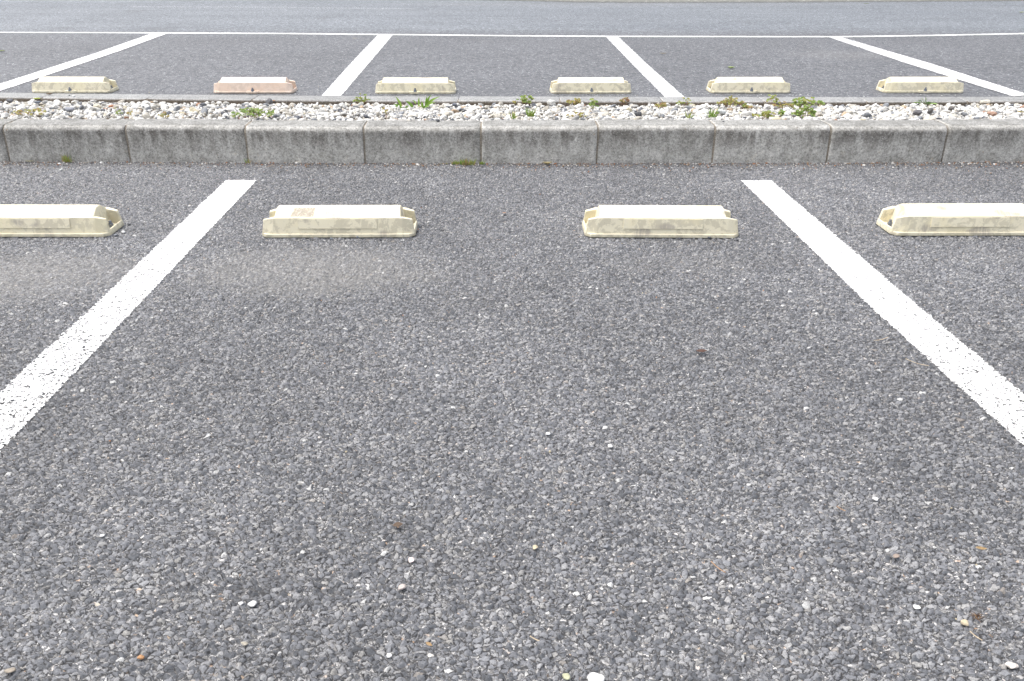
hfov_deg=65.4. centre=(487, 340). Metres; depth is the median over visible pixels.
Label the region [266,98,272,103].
pebble
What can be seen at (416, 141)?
kerb block
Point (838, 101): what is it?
edging block
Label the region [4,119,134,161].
kerb block
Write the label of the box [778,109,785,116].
weed
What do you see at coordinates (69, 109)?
pebble
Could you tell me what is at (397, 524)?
fallen leaf
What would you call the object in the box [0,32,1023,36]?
painted line
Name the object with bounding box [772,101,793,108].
weed
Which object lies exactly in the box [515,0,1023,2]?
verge
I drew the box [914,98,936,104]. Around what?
weed
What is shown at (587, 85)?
wheel stop
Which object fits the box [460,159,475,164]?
grass tuft
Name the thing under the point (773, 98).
weed
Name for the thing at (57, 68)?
painted line
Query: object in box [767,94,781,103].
weed
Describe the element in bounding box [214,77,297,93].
wheel stop
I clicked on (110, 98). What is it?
edging block
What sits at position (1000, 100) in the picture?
edging block
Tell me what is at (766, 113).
weed
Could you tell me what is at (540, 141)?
kerb block
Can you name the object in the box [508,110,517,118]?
grass tuft
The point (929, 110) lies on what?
pebble
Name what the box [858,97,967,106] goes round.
edging block
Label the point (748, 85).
wheel stop
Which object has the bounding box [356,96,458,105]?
edging block
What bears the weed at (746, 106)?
on the soil
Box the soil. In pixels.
[7,109,930,119]
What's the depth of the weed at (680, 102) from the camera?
5.42 m
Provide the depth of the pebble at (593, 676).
1.26 m
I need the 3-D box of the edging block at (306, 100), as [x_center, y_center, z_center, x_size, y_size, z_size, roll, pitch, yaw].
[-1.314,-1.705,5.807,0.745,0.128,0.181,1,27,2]
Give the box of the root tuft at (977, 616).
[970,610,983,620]
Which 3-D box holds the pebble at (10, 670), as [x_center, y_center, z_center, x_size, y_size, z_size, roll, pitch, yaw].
[-0.763,0.527,1.273,0.018,0.006,0.012,0,27,0]
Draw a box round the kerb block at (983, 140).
[935,119,1023,161]
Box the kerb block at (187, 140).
[126,119,251,162]
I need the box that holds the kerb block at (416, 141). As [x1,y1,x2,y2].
[364,120,481,162]
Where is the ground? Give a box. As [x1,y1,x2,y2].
[0,0,1023,680]
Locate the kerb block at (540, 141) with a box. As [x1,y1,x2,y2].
[482,120,598,163]
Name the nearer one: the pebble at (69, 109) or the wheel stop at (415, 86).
the pebble at (69, 109)
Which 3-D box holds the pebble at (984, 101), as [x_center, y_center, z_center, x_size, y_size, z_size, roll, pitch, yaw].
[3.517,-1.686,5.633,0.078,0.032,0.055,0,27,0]
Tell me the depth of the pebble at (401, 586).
1.43 m
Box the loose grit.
[0,73,1023,680]
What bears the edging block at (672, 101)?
on the ground
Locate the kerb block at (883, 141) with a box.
[822,120,947,162]
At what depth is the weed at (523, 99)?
5.61 m
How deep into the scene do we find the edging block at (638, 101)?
5.67 m
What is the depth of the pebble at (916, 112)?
4.65 m
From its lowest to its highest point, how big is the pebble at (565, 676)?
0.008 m
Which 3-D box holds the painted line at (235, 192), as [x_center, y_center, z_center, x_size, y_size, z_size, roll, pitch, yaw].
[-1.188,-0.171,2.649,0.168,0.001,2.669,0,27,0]
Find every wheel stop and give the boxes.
[0,205,123,236]
[32,77,118,92]
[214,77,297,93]
[262,205,417,237]
[375,78,455,93]
[550,77,630,93]
[582,205,737,237]
[706,77,789,92]
[876,77,963,92]
[876,203,1023,235]
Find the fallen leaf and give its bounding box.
[393,522,402,526]
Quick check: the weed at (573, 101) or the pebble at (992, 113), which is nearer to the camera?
the pebble at (992, 113)
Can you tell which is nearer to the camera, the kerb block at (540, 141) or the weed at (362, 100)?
the kerb block at (540, 141)
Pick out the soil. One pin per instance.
(354, 119)
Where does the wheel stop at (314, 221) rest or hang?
on the ground
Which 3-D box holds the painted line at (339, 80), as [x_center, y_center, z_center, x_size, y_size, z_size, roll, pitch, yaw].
[-1.158,-2.630,7.431,0.193,0.049,3.600,0,27,0]
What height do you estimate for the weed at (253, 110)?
0.054 m
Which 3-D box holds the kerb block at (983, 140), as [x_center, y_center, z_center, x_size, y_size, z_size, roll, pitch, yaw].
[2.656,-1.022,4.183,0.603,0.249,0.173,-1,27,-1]
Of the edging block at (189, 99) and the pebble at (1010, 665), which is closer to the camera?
the pebble at (1010, 665)
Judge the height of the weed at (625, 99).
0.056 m
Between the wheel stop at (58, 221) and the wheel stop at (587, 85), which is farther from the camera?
the wheel stop at (587, 85)
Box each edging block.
[0,93,52,101]
[42,93,155,103]
[148,94,257,104]
[253,95,357,105]
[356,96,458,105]
[458,96,560,105]
[559,97,662,106]
[659,97,764,106]
[758,97,866,107]
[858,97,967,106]
[957,97,1023,105]
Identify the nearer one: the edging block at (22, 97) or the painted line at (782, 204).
the painted line at (782, 204)
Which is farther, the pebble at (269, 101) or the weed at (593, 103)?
the pebble at (269, 101)
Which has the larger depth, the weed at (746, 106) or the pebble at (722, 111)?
the weed at (746, 106)
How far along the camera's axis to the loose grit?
4.08 m
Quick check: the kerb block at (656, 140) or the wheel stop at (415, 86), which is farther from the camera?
the wheel stop at (415, 86)
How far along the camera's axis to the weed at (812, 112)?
4.43 m
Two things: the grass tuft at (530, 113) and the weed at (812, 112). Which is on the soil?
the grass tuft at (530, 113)
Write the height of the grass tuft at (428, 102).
0.103 m
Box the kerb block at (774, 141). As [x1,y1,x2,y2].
[709,119,831,162]
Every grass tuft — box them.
[60,154,71,162]
[393,95,437,109]
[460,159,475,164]
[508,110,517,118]
[525,106,536,116]
[706,107,720,117]
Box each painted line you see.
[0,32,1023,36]
[0,33,164,89]
[0,180,256,451]
[322,34,391,95]
[607,37,683,96]
[740,180,1023,443]
[829,37,1023,95]
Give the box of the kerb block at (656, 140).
[595,119,715,162]
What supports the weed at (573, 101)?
on the soil
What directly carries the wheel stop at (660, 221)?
on the ground
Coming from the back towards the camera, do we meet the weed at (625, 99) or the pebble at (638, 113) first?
the weed at (625, 99)
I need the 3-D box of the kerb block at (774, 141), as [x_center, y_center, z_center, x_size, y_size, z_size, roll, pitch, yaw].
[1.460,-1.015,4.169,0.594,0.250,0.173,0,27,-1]
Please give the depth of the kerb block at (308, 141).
4.09 m
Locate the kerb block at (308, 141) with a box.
[246,120,366,162]
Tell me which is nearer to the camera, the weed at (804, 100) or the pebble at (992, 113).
the pebble at (992, 113)
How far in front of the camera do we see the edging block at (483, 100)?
5.68 m
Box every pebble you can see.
[4,667,15,672]
[64,107,73,111]
[248,601,256,606]
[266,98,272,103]
[398,584,405,589]
[562,673,569,679]
[587,672,604,680]
[635,111,641,116]
[718,109,725,114]
[912,109,922,115]
[927,108,933,113]
[961,619,968,625]
[980,100,989,103]
[987,111,996,115]
[1005,661,1018,668]
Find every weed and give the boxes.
[11,109,46,115]
[230,107,274,117]
[353,93,370,103]
[516,95,533,103]
[566,98,580,104]
[566,112,585,117]
[589,98,598,108]
[619,97,629,104]
[655,102,666,107]
[676,97,691,105]
[716,95,744,107]
[742,103,752,108]
[752,110,774,117]
[766,94,778,103]
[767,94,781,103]
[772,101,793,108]
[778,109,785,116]
[791,104,816,118]
[792,97,801,104]
[795,96,818,106]
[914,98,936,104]
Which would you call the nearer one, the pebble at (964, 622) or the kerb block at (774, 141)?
the pebble at (964, 622)
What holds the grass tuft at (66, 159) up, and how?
on the ground
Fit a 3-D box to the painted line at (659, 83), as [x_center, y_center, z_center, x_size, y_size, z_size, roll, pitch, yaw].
[1.367,-2.576,7.326,0.163,0.047,3.469,0,27,0]
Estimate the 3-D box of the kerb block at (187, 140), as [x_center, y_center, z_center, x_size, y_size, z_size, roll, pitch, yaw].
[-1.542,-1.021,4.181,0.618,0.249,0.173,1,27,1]
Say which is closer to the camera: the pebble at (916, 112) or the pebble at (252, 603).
the pebble at (252, 603)
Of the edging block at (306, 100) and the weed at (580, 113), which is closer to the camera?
the weed at (580, 113)
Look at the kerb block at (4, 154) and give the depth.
4.12 m
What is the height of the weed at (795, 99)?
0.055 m
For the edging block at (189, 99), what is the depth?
5.75 m
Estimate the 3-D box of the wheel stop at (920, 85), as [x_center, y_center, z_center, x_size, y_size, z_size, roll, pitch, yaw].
[3.256,-1.926,5.988,0.602,0.102,0.185,0,27,0]
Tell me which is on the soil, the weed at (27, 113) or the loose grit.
the weed at (27, 113)
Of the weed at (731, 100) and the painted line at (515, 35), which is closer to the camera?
the weed at (731, 100)
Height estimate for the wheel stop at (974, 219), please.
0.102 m
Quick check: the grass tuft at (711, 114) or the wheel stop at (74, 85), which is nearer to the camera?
the grass tuft at (711, 114)
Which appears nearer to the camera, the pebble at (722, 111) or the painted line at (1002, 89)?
the pebble at (722, 111)
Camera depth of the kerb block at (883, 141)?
4.09 m
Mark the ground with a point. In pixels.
(578, 332)
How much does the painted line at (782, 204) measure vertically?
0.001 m
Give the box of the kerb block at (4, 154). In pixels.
[0,119,16,161]

